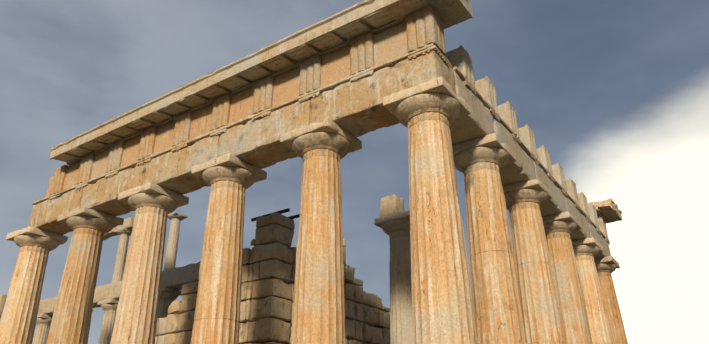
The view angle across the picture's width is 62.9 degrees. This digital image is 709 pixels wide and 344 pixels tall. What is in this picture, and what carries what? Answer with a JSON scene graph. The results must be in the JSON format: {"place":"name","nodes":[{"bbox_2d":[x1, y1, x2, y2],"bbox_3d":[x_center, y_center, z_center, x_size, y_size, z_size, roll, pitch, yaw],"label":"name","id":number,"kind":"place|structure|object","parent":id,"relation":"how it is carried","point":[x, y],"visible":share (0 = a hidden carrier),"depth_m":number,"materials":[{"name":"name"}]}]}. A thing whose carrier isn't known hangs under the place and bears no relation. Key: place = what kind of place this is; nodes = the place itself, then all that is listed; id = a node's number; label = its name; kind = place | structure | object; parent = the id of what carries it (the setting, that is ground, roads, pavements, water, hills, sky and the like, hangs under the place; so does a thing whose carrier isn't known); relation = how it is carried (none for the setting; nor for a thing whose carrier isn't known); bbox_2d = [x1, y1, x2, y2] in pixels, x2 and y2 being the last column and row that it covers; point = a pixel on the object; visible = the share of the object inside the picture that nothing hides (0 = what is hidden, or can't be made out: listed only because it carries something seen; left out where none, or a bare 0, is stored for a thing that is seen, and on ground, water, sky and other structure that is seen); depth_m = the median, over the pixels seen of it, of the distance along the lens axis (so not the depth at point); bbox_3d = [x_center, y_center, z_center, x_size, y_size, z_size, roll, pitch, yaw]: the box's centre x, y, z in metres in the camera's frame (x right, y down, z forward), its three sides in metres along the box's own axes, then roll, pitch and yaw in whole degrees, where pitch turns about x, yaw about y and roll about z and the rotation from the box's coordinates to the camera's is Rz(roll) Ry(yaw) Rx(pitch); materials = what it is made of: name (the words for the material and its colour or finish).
{"place":"outdoors","nodes":[
{"label":"outdoors","id":0,"kind":"place"},
{"bbox_2d":[0,226,67,343],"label":"column","id":1,"kind":"structure","parent":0,"point":[18,319],"depth_m":15.92,"materials":[{"name":"stone"}]},
{"bbox_2d":[155,212,389,343],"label":"cella walls","id":2,"kind":"structure","parent":0,"point":[267,284],"depth_m":15.50,"materials":[{"name":"stone"}]},
{"bbox_2d":[251,208,299,221],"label":"steel bars","id":3,"kind":"object","parent":2,"relation":"on","point":[284,211],"visible":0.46,"depth_m":15.86,"materials":[{"name":"grey metal"}]},
{"bbox_2d":[0,0,708,343],"label":"sky","id":4,"kind":"structure","parent":0,"point":[616,92],"materials":[{"name":"grey"}]},
{"bbox_3d":[-6.876,9.740,19.848,31.086,1.244,15.327,-17,-29,30],"label":"stepped temple platform","id":5,"kind":"object","parent":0,"visible":0},
{"bbox_2d":[46,207,123,343],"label":"column","id":6,"kind":"structure","parent":5,"relation":"on","point":[72,313],"depth_m":14.55,"materials":[{"name":"stone"}]},
{"bbox_2d":[110,182,188,343],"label":"column","id":7,"kind":"structure","parent":5,"relation":"on","point":[152,205],"depth_m":13.19,"materials":[{"name":"stone"}]},
{"bbox_2d":[0,210,412,343],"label":"columns","id":8,"kind":"structure","parent":5,"relation":"on","point":[395,227],"depth_m":15.56,"materials":[{"name":"stone"}]},
{"bbox_2d":[0,194,403,314],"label":"beams","id":9,"kind":"structure","parent":8,"relation":"on","point":[176,278],"depth_m":19.51,"materials":[{"name":"stone"}]},
{"bbox_2d":[191,153,266,343],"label":"column","id":10,"kind":"structure","parent":5,"relation":"on","point":[229,179],"depth_m":11.83,"materials":[{"name":"stone"}]},
{"bbox_2d":[280,117,361,343],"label":"column","id":11,"kind":"structure","parent":5,"relation":"on","point":[324,147],"depth_m":10.44,"materials":[{"name":"stone"}]},
{"bbox_2d":[383,76,476,343],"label":"column","id":12,"kind":"structure","parent":5,"relation":"on","point":[427,113],"depth_m":9.16,"materials":[{"name":"stone"}]},
{"bbox_2d":[28,50,455,234],"bbox_3d":[-3.700,-0.134,13.656,12.910,0.788,0.855,-17,-29,30],"label":"architrave","id":13,"kind":"object","parent":12,"relation":"on","point":[356,108],"visible":0.6,"depth_m":12.24,"materials":[{"name":"beige stone"}]},
{"bbox_2d":[32,43,452,204],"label":"taenia molding","id":14,"kind":"structure","parent":13,"relation":"on","point":[429,48],"depth_m":12.30,"materials":[{"name":"beige stone"}]},
{"bbox_2d":[45,21,407,196],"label":"metopes","id":15,"kind":"object","parent":14,"relation":"on","point":[390,43],"visible":0.4,"depth_m":12.67,"materials":[{"name":"beige stone"}]},
{"bbox_2d":[50,5,445,195],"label":"triglyphs","id":16,"kind":"object","parent":14,"relation":"on","point":[424,26],"visible":0.96,"depth_m":12.32,"materials":[{"name":"beige stone"}]},
{"bbox_2d":[50,0,472,164],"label":"cornice","id":17,"kind":"structure","parent":16,"relation":"on","point":[338,31],"depth_m":12.32,"materials":[{"name":"beige stone"}]},
{"bbox_2d":[452,133,527,343],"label":"column","id":18,"kind":"structure","parent":5,"relation":"on","point":[480,162],"depth_m":11.07,"materials":[{"name":"stone"}]},
{"bbox_2d":[502,179,565,343],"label":"column","id":19,"kind":"structure","parent":5,"relation":"on","point":[525,200],"depth_m":13.14,"materials":[{"name":"stone"}]},
{"bbox_2d":[542,212,592,343],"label":"column","id":20,"kind":"structure","parent":5,"relation":"on","point":[559,228],"depth_m":15.20,"materials":[{"name":"stone"}]},
{"bbox_2d":[572,237,612,343],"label":"column","id":21,"kind":"structure","parent":5,"relation":"on","point":[586,250],"depth_m":17.24,"materials":[{"name":"stone"}]},
{"bbox_2d":[594,256,627,343],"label":"column","id":22,"kind":"structure","parent":5,"relation":"on","point":[606,266],"depth_m":19.13,"materials":[{"name":"stone"}]},
{"bbox_2d":[449,71,610,257],"bbox_3d":[5.077,0.728,15.723,0.857,0.788,12.684,-17,-29,30],"label":"architrave","id":23,"kind":"object","parent":22,"relation":"on","point":[480,120],"visible":0.44,"depth_m":13.24,"materials":[{"name":"stone"}]},
{"bbox_2d":[434,46,609,243],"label":"taenia molding","id":24,"kind":"structure","parent":23,"relation":"on","point":[470,86],"depth_m":13.28,"materials":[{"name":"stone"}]},
{"bbox_2d":[445,45,607,237],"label":"triglyphs","id":25,"kind":"object","parent":24,"relation":"on","point":[460,58],"visible":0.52,"depth_m":14.26,"materials":[{"name":"stone"}]},
{"bbox_2d":[588,198,621,222],"bbox_3d":[8.670,1.496,20.802,1.508,0.368,1.630,-17,-29,30],"label":"corner geison","id":26,"kind":"object","parent":25,"relation":"on","point":[608,210],"visible":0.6,"depth_m":20.27,"materials":[{"name":"stone"}]}
]}

